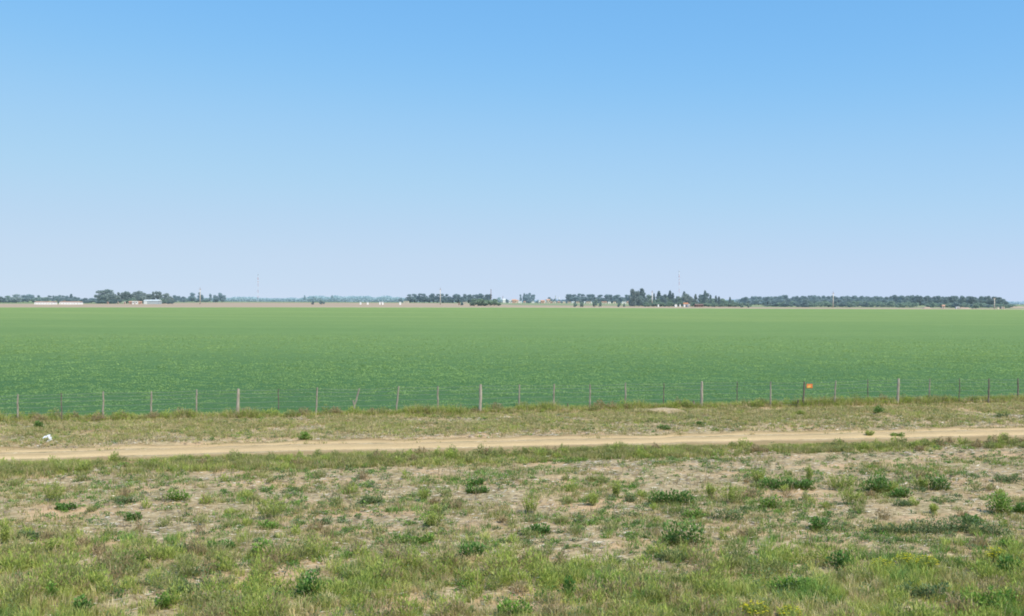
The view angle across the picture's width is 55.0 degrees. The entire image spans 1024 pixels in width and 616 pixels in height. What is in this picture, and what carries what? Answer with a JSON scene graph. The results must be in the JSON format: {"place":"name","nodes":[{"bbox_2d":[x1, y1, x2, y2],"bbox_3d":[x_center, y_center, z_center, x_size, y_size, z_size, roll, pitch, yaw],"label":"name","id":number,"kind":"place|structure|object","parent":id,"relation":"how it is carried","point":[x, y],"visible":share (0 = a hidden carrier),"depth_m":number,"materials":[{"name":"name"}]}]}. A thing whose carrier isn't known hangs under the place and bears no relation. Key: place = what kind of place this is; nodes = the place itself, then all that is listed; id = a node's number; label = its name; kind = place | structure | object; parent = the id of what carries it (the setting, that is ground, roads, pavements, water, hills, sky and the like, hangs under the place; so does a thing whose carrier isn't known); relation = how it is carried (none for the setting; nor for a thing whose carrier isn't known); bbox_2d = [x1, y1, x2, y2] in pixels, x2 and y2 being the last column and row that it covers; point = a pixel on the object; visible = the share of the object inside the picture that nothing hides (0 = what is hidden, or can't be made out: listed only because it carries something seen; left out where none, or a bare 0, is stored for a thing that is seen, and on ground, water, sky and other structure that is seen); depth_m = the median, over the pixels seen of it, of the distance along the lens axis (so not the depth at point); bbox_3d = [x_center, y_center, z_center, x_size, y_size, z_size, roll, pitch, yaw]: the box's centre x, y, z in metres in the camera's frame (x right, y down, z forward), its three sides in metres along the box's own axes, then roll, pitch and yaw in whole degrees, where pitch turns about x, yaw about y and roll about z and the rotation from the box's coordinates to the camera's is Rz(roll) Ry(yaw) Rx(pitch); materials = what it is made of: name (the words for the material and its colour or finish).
{"place":"outdoors","nodes":[
{"label":"outdoors","id":0,"kind":"place"},
{"bbox_2d":[0,303,999,308],"bbox_3d":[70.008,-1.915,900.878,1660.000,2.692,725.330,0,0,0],"label":"ploughed field","id":1,"kind":"structure","parent":0,"point":[257,305],"depth_m":818.30,"materials":[{"name":"soil"}]},
{"bbox_2d":[421,307,1023,309],"bbox_3d":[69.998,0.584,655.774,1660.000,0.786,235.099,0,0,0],"label":"stubble margin","id":2,"kind":"object","parent":1,"relation":"on","point":[605,307],"visible":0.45,"depth_m":732.86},
{"bbox_2d":[0,301,1023,615],"bbox_3d":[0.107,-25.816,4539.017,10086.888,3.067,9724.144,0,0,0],"label":"ground","id":3,"kind":"structure","parent":0,"point":[506,493],"depth_m":25.67,"materials":[{"name":"soil"}]},
{"bbox_2d":[0,523,11,543],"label":"feathery weed","id":4,"kind":"object","parent":3,"relation":"on","point":[5,532],"visible":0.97,"depth_m":20.74,"materials":[{"name":"green plant"}]},
{"bbox_2d":[9,294,23,302],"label":"tree","id":5,"kind":"object","parent":3,"relation":"on","point":[16,297],"visible":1,"depth_m":998.00,"materials":[{"name":"green plant"}]},
{"bbox_2d":[13,529,40,540],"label":"weed","id":6,"kind":"object","parent":3,"relation":"on","point":[29,532],"visible":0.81,"depth_m":21.16,"materials":[{"name":"green plant"}]},
{"bbox_2d":[34,301,56,303],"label":"poultry shed","id":7,"kind":"structure","parent":3,"relation":"on","point":[45,302],"depth_m":821.84,"materials":[{"name":"white paint"}]},
{"bbox_2d":[43,580,59,599],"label":"weed","id":8,"kind":"object","parent":3,"relation":"on","point":[52,589],"visible":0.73,"depth_m":16.89,"materials":[{"name":"green plant"}]},
{"bbox_2d":[43,535,62,551],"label":"feathery weed","id":9,"kind":"object","parent":3,"relation":"on","point":[51,545],"visible":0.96,"depth_m":20.01,"materials":[{"name":"green plant"}]},
{"bbox_2d":[42,478,65,502],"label":"feathery weed","id":10,"kind":"object","parent":3,"relation":"on","point":[48,494],"visible":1,"depth_m":25.24,"materials":[{"name":"green plant"}]},
{"bbox_2d":[51,501,77,509],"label":"weed","id":11,"kind":"object","parent":3,"relation":"on","point":[70,505],"visible":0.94,"depth_m":24.15,"materials":[{"name":"green plant"}]},
{"bbox_2d":[59,301,82,303],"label":"poultry shed","id":12,"kind":"structure","parent":3,"relation":"on","point":[71,302],"depth_m":831.28,"materials":[{"name":"white paint"}]},
{"bbox_2d":[72,593,96,614],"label":"weed","id":13,"kind":"object","parent":3,"relation":"on","point":[79,604],"visible":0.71,"depth_m":16.27,"materials":[{"name":"green plant"}]},
{"bbox_2d":[94,289,120,300],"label":"tree","id":14,"kind":"object","parent":3,"relation":"on","point":[108,295],"visible":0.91,"depth_m":955.19,"materials":[{"name":"green plant"}]},
{"bbox_2d":[118,291,133,300],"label":"tree","id":15,"kind":"object","parent":3,"relation":"on","point":[125,295],"visible":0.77,"depth_m":960.63,"materials":[{"name":"green plant"}]},
{"bbox_2d":[112,494,140,504],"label":"weed","id":16,"kind":"object","parent":3,"relation":"on","point":[126,499],"visible":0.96,"depth_m":25.21,"materials":[{"name":"green plant"}]},
{"bbox_2d":[113,550,146,564],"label":"weed","id":17,"kind":"object","parent":3,"relation":"on","point":[143,557],"visible":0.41,"depth_m":19.24,"materials":[{"name":"green plant"}]},
{"bbox_2d":[124,511,141,520],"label":"weed","id":18,"kind":"object","parent":3,"relation":"on","point":[129,516],"visible":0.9,"depth_m":23.13,"materials":[{"name":"green plant"}]},
{"bbox_2d":[131,291,146,302],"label":"tree","id":19,"kind":"object","parent":3,"relation":"on","point":[138,296],"visible":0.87,"depth_m":968.06,"materials":[{"name":"green plant"}]},
{"bbox_2d":[143,300,161,303],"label":"steel shed","id":20,"kind":"structure","parent":3,"relation":"on","point":[152,301],"depth_m":900.00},
{"bbox_2d":[151,591,171,609],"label":"weed","id":21,"kind":"object","parent":3,"relation":"on","point":[161,603],"visible":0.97,"depth_m":16.65,"materials":[{"name":"green plant"}]},
{"bbox_2d":[160,293,173,299],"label":"tree","id":22,"kind":"object","parent":3,"relation":"on","point":[166,296],"visible":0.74,"depth_m":973.10,"materials":[{"name":"green plant"}]},
{"bbox_2d":[161,488,190,501],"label":"weed","id":23,"kind":"object","parent":3,"relation":"on","point":[176,497],"visible":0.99,"depth_m":25.46,"materials":[{"name":"green plant"}]},
{"bbox_2d":[166,542,200,552],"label":"weed","id":24,"kind":"object","parent":3,"relation":"on","point":[185,545],"visible":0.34,"depth_m":20.16,"materials":[{"name":"green plant"}]},
{"bbox_2d":[167,583,201,593],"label":"weed","id":25,"kind":"object","parent":3,"relation":"on","point":[181,586],"visible":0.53,"depth_m":17.48,"materials":[{"name":"green plant"}]},
{"bbox_2d":[206,538,235,549],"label":"weed","id":26,"kind":"object","parent":3,"relation":"on","point":[230,543],"visible":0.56,"depth_m":20.35,"materials":[{"name":"green plant"}]},
{"bbox_2d":[251,537,276,556],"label":"weed","id":27,"kind":"object","parent":3,"relation":"on","point":[261,545],"visible":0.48,"depth_m":19.82,"materials":[{"name":"green plant"}]},
{"bbox_2d":[255,519,280,529],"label":"weed","id":28,"kind":"object","parent":3,"relation":"on","point":[268,524],"visible":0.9,"depth_m":22.45,"materials":[{"name":"green plant"}]},
{"bbox_2d":[254,495,289,519],"bbox_3d":[-5.763,4.749,23.543,0.902,0.608,0.797,0,0,0],"label":"feathery weed","id":29,"kind":"object","parent":3,"relation":"on","point":[271,511],"visible":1,"depth_m":23.48,"materials":[{"name":"green plant"}]},
{"bbox_2d":[177,295,406,301],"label":"distant treeline","id":30,"kind":"object","parent":3,"relation":"on","point":[338,298],"visible":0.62,"depth_m":1904.49,"materials":[{"name":"green plant"}]},
{"bbox_2d":[297,432,309,439],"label":"weed","id":31,"kind":"object","parent":3,"relation":"on","point":[306,434],"visible":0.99,"depth_m":36.68,"materials":[{"name":"green plant"}]},
{"bbox_2d":[295,569,325,597],"bbox_3d":[-3.512,4.808,17.141,0.614,0.521,0.504,0,0,0],"label":"weed","id":32,"kind":"object","parent":3,"relation":"on","point":[307,588],"visible":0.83,"depth_m":17.14,"materials":[{"name":"green plant"}]},
{"bbox_2d":[309,517,333,525],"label":"weed","id":33,"kind":"object","parent":3,"relation":"on","point":[326,523],"visible":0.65,"depth_m":22.88,"materials":[{"name":"green plant"}]},
{"bbox_2d":[357,495,383,503],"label":"weed","id":34,"kind":"object","parent":3,"relation":"on","point":[370,499],"visible":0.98,"depth_m":25.30,"materials":[{"name":"green plant"}]},
{"bbox_2d":[390,532,438,544],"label":"weed","id":35,"kind":"object","parent":3,"relation":"on","point":[428,538],"visible":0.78,"depth_m":21.00,"materials":[{"name":"green plant"}]},
{"bbox_2d":[417,487,431,500],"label":"feathery weed","id":36,"kind":"object","parent":3,"relation":"on","point":[423,493],"visible":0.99,"depth_m":25.62,"materials":[{"name":"green plant"}]},
{"bbox_2d":[421,510,443,527],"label":"feathery weed","id":37,"kind":"object","parent":3,"relation":"on","point":[430,518],"visible":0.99,"depth_m":22.54,"materials":[{"name":"green plant"}]},
{"bbox_2d":[456,541,488,556],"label":"weed","id":38,"kind":"object","parent":3,"relation":"on","point":[476,546],"visible":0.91,"depth_m":20.00,"materials":[{"name":"green plant"}]},
{"bbox_2d":[467,477,485,485],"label":"weed","id":39,"kind":"object","parent":3,"relation":"on","point":[478,482],"visible":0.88,"depth_m":27.73,"materials":[{"name":"green plant"}]},
{"bbox_2d":[464,485,489,493],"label":"weed","id":40,"kind":"object","parent":3,"relation":"on","point":[483,489],"visible":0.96,"depth_m":26.59,"materials":[{"name":"green plant"}]},
{"bbox_2d":[476,298,492,305],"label":"shrub","id":41,"kind":"object","parent":3,"relation":"on","point":[481,302],"visible":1,"depth_m":856.42,"materials":[{"name":"green plant"}]},
{"bbox_2d":[0,307,1023,418],"bbox_3d":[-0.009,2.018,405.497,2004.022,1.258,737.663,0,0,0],"label":"crop","id":42,"kind":"object","parent":3,"relation":"on","point":[445,324],"depth_m":90.17,"materials":[{"name":"plant"}]},
{"bbox_2d":[0,391,1023,615],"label":"grass","id":43,"kind":"structure","parent":3,"relation":"on","point":[931,408],"depth_m":25.73,"materials":[{"name":"plant"}]},
{"bbox_2d":[0,393,1023,615],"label":"undergrowth","id":44,"kind":"object","parent":3,"relation":"on","point":[64,568],"visible":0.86,"depth_m":18.70,"materials":[{"name":"green plant"}]},
{"bbox_2d":[0,412,1023,615],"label":"weeds","id":45,"kind":"object","parent":3,"relation":"on","point":[369,471],"visible":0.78,"depth_m":23.96,"materials":[{"name":"green plant"}]},
{"bbox_2d":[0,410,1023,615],"bbox_3d":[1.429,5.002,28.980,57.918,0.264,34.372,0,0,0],"label":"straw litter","id":46,"kind":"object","parent":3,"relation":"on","point":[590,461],"visible":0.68,"depth_m":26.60,"materials":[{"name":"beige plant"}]},
{"bbox_2d":[0,378,1023,418],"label":"wire fence","id":47,"kind":"object","parent":3,"relation":"on","point":[238,397],"visible":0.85,"depth_m":45.75,"materials":[{"name":"grey metal"}]},
{"bbox_2d":[497,598,532,615],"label":"weed","id":48,"kind":"object","parent":3,"relation":"on","point":[514,606],"visible":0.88,"depth_m":16.25,"materials":[{"name":"green plant"}]},
{"bbox_2d":[518,493,539,513],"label":"feathery weed","id":49,"kind":"object","parent":3,"relation":"on","point":[529,508],"visible":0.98,"depth_m":24.09,"materials":[{"name":"green plant"}]},
{"bbox_2d":[517,522,553,535],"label":"weed","id":50,"kind":"object","parent":3,"relation":"on","point":[543,530],"visible":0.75,"depth_m":21.83,"materials":[{"name":"green plant"}]},
{"bbox_2d":[50,299,1023,304],"bbox_3d":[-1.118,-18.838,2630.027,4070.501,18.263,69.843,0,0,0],"label":"horizon woods","id":51,"kind":"object","parent":3,"relation":"on","point":[1017,303],"visible":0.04,"depth_m":2603.07,"materials":[{"name":"green plant"}]},
{"bbox_2d":[562,574,577,592],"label":"weed","id":52,"kind":"object","parent":3,"relation":"on","point":[567,582],"visible":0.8,"depth_m":17.55,"materials":[{"name":"green plant"}]},
{"bbox_2d":[587,491,598,505],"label":"feathery weed","id":53,"kind":"object","parent":3,"relation":"on","point":[593,499],"visible":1,"depth_m":25.07,"materials":[{"name":"green plant"}]},
{"bbox_2d":[611,480,620,497],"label":"feathery weed","id":54,"kind":"object","parent":3,"relation":"on","point":[615,490],"visible":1,"depth_m":26.32,"materials":[{"name":"green plant"}]},
{"bbox_2d":[625,492,638,501],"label":"weed","id":55,"kind":"object","parent":3,"relation":"on","point":[632,498],"visible":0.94,"depth_m":25.78,"materials":[{"name":"green plant"}]},
{"bbox_2d":[628,288,639,305],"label":"tree","id":56,"kind":"object","parent":3,"relation":"on","point":[634,296],"visible":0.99,"depth_m":879.01,"materials":[{"name":"green plant"}]},
{"bbox_2d":[639,288,650,305],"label":"conifer tree","id":57,"kind":"object","parent":3,"relation":"on","point":[642,293],"visible":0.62,"depth_m":902.19,"materials":[{"name":"green plant"}]},
{"bbox_2d":[639,408,686,412],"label":"spoil heap","id":58,"kind":"object","parent":3,"relation":"on","point":[665,409],"visible":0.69,"depth_m":46.05,"materials":[{"name":"soil"}]},
{"bbox_2d":[654,547,686,560],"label":"weed","id":59,"kind":"object","parent":3,"relation":"on","point":[657,555],"visible":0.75,"depth_m":19.69,"materials":[{"name":"green plant"}]},
{"bbox_2d":[646,488,695,504],"bbox_3d":[4.149,4.886,25.533,1.316,0.469,0.663,0,0,9],"label":"weed","id":60,"kind":"object","parent":3,"relation":"on","point":[675,498],"visible":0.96,"depth_m":25.46,"materials":[{"name":"green plant"}]},
{"bbox_2d":[657,515,706,547],"bbox_3d":[3.640,4.746,20.932,1.113,0.663,0.762,0,0,0],"label":"weed","id":61,"kind":"object","parent":3,"relation":"on","point":[675,536],"visible":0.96,"depth_m":20.93,"materials":[{"name":"green plant"}]},
{"bbox_2d":[682,293,692,303],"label":"tree","id":62,"kind":"object","parent":3,"relation":"on","point":[687,298],"visible":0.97,"depth_m":890.57,"materials":[{"name":"green plant"}]},
{"bbox_2d":[681,506,705,518],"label":"weed","id":63,"kind":"object","parent":3,"relation":"on","point":[689,513],"visible":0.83,"depth_m":23.57,"materials":[{"name":"green plant"}]},
{"bbox_2d":[703,482,714,496],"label":"feathery weed","id":64,"kind":"object","parent":3,"relation":"on","point":[711,488],"visible":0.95,"depth_m":26.17,"materials":[{"name":"green plant"}]},
{"bbox_2d":[707,508,745,520],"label":"weed","id":65,"kind":"object","parent":3,"relation":"on","point":[727,513],"visible":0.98,"depth_m":23.39,"materials":[{"name":"green plant"}]},
{"bbox_2d":[715,483,747,503],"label":"feathery weed","id":66,"kind":"object","parent":3,"relation":"on","point":[732,497],"visible":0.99,"depth_m":25.40,"materials":[{"name":"green plant"}]},
{"bbox_2d":[740,600,769,615],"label":"feathery weed","id":67,"kind":"object","parent":3,"relation":"on","point":[749,608],"visible":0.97,"depth_m":16.17,"materials":[{"name":"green plant"}]},
{"bbox_2d":[751,466,765,482],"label":"feathery weed","id":68,"kind":"object","parent":3,"relation":"on","point":[757,476],"visible":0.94,"depth_m":28.23,"materials":[{"name":"green plant"}]},
{"bbox_2d":[757,494,783,507],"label":"weed","id":69,"kind":"object","parent":3,"relation":"on","point":[771,503],"visible":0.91,"depth_m":24.73,"materials":[{"name":"green plant"}]},
{"bbox_2d":[756,476,795,488],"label":"weed","id":70,"kind":"object","parent":3,"relation":"on","point":[776,483],"visible":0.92,"depth_m":27.35,"materials":[{"name":"green plant"}]},
{"bbox_2d":[773,296,785,302],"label":"tree","id":71,"kind":"object","parent":3,"relation":"on","point":[777,300],"visible":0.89,"depth_m":1115.36,"materials":[{"name":"green plant"}]},
{"bbox_2d":[776,602,802,615],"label":"feathery weed","id":72,"kind":"object","parent":3,"relation":"on","point":[786,607],"visible":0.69,"depth_m":16.14,"materials":[{"name":"green plant"}]},
{"bbox_2d":[765,573,815,591],"bbox_3d":[5.057,4.955,17.715,1.004,0.370,0.510,0,0,-12],"label":"weed","id":73,"kind":"object","parent":3,"relation":"on","point":[774,584],"visible":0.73,"depth_m":17.68,"materials":[{"name":"green plant"}]},
{"bbox_2d":[786,478,815,489],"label":"weed","id":74,"kind":"object","parent":3,"relation":"on","point":[805,484],"visible":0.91,"depth_m":27.36,"materials":[{"name":"green plant"}]},
{"bbox_2d":[804,464,812,485],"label":"feathery weed","id":75,"kind":"object","parent":3,"relation":"on","point":[808,475],"visible":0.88,"depth_m":28.02,"materials":[{"name":"green plant"}]},
{"bbox_2d":[807,515,830,529],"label":"weed","id":76,"kind":"object","parent":3,"relation":"on","point":[817,525],"visible":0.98,"depth_m":22.50,"materials":[{"name":"green plant"}]},
{"bbox_2d":[823,549,856,568],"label":"weed","id":77,"kind":"object","parent":3,"relation":"on","point":[838,560],"visible":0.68,"depth_m":19.22,"materials":[{"name":"green plant"}]},
{"bbox_2d":[825,473,856,490],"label":"feathery weed","id":78,"kind":"object","parent":3,"relation":"on","point":[840,484],"visible":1,"depth_m":27.49,"materials":[{"name":"green plant"}]},
{"bbox_2d":[836,486,862,504],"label":"feathery weed","id":79,"kind":"object","parent":3,"relation":"on","point":[850,497],"visible":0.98,"depth_m":25.40,"materials":[{"name":"green plant"}]},
{"bbox_2d":[858,474,892,493],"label":"weed","id":80,"kind":"object","parent":3,"relation":"on","point":[876,482],"visible":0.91,"depth_m":27.13,"materials":[{"name":"green plant"}]},
{"bbox_2d":[873,405,885,413],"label":"weed","id":81,"kind":"object","parent":3,"relation":"on","point":[878,408],"visible":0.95,"depth_m":45.98,"materials":[{"name":"green plant"}]},
{"bbox_2d":[870,556,895,567],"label":"feathery weed","id":82,"kind":"object","parent":3,"relation":"on","point":[879,560],"visible":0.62,"depth_m":19.17,"materials":[{"name":"green plant"}]},
{"bbox_2d":[865,522,914,534],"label":"weed","id":83,"kind":"object","parent":3,"relation":"on","point":[891,527],"visible":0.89,"depth_m":22.01,"materials":[{"name":"green plant"}]},
{"bbox_2d":[889,486,913,497],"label":"weed","id":84,"kind":"object","parent":3,"relation":"on","point":[900,493],"visible":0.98,"depth_m":26.38,"materials":[{"name":"green plant"}]},
{"bbox_2d":[893,499,913,506],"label":"weed","id":85,"kind":"object","parent":3,"relation":"on","point":[904,502],"visible":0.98,"depth_m":25.20,"materials":[{"name":"green plant"}]},
{"bbox_2d":[896,551,917,565],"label":"feathery weed","id":86,"kind":"object","parent":3,"relation":"on","point":[904,558],"visible":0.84,"depth_m":19.37,"materials":[{"name":"green plant"}]},
{"bbox_2d":[910,475,928,489],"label":"feathery weed","id":87,"kind":"object","parent":3,"relation":"on","point":[920,482],"visible":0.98,"depth_m":27.29,"materials":[{"name":"green plant"}]},
{"bbox_2d":[915,295,925,304],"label":"eucalyptus tree","id":88,"kind":"object","parent":3,"relation":"on","point":[919,298],"visible":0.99,"depth_m":1091.89,"materials":[{"name":"green plant"}]},
{"bbox_2d":[894,579,955,601],"bbox_3d":[7.314,4.997,17.445,1.093,0.338,0.631,0,0,0],"label":"weed","id":89,"kind":"object","parent":3,"relation":"on","point":[942,591],"visible":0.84,"depth_m":17.39,"materials":[{"name":"green plant"}]},
{"bbox_2d":[915,554,939,569],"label":"feathery weed","id":90,"kind":"object","parent":3,"relation":"on","point":[930,559],"visible":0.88,"depth_m":19.12,"materials":[{"name":"green plant"}]},
{"bbox_2d":[903,516,957,534],"bbox_3d":[9.379,4.873,22.049,1.168,0.419,0.707,0,0,24],"label":"weed","id":91,"kind":"object","parent":3,"relation":"on","point":[926,529],"visible":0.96,"depth_m":22.02,"materials":[{"name":"green plant"}]},
{"bbox_2d":[929,503,939,513],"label":"feathery weed","id":92,"kind":"object","parent":3,"relation":"on","point":[933,507],"visible":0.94,"depth_m":24.44,"materials":[{"name":"green plant"}]},
{"bbox_2d":[922,473,952,490],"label":"weed","id":93,"kind":"object","parent":3,"relation":"on","point":[935,486],"visible":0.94,"depth_m":27.24,"materials":[{"name":"green plant"}]},
{"bbox_2d":[940,514,983,531],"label":"weed","id":94,"kind":"object","parent":3,"relation":"on","point":[965,524],"visible":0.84,"depth_m":22.26,"materials":[{"name":"green plant"}]},
{"bbox_2d":[958,512,984,524],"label":"weed","id":95,"kind":"object","parent":3,"relation":"on","point":[977,517],"visible":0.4,"depth_m":23.20,"materials":[{"name":"green plant"}]},
{"bbox_2d":[965,521,1010,535],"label":"weed","id":96,"kind":"object","parent":3,"relation":"on","point":[988,530],"visible":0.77,"depth_m":22.00,"materials":[{"name":"green plant"}]},
{"bbox_2d":[955,585,1021,612],"bbox_3d":[8.125,4.928,16.677,1.195,0.493,0.690,0,0,0],"label":"weed","id":97,"kind":"object","parent":3,"relation":"on","point":[1007,598],"visible":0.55,"depth_m":16.68,"materials":[{"name":"green plant"}]},
{"bbox_2d":[986,546,1007,561],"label":"feathery weed","id":98,"kind":"object","parent":3,"relation":"on","point":[994,550],"visible":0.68,"depth_m":19.56,"materials":[{"name":"green plant"}]},
{"bbox_2d":[984,489,1012,515],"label":"weed","id":99,"kind":"object","parent":3,"relation":"on","point":[997,502],"visible":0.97,"depth_m":24.41,"materials":[{"name":"green plant"}]},
{"bbox_2d":[990,472,1022,483],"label":"weed","id":100,"kind":"object","parent":3,"relation":"on","point":[1007,479],"visible":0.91,"depth_m":28.52,"materials":[{"name":"green plant"}]},
{"bbox_2d":[994,554,1022,572],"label":"weed","id":101,"kind":"object","parent":3,"relation":"on","point":[1008,558],"visible":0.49,"depth_m":18.91,"materials":[{"name":"green plant"}]},
{"bbox_2d":[997,539,1023,548],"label":"weed","id":102,"kind":"object","parent":3,"relation":"on","point":[1002,541],"visible":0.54,"depth_m":20.75,"materials":[{"name":"green plant"}]},
{"bbox_2d":[1011,502,1023,513],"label":"weed","id":103,"kind":"object","parent":3,"relation":"on","point":[1018,508],"visible":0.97,"depth_m":24.51,"materials":[{"name":"green plant"}]},
{"bbox_2d":[0,427,1023,463],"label":"dirt road","id":104,"kind":"structure","parent":0,"point":[214,449],"depth_m":36.29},
{"bbox_2d":[0,0,1023,301],"label":"sky","id":105,"kind":"structure","parent":0,"point":[505,149],"materials":[{"name":"blue"}]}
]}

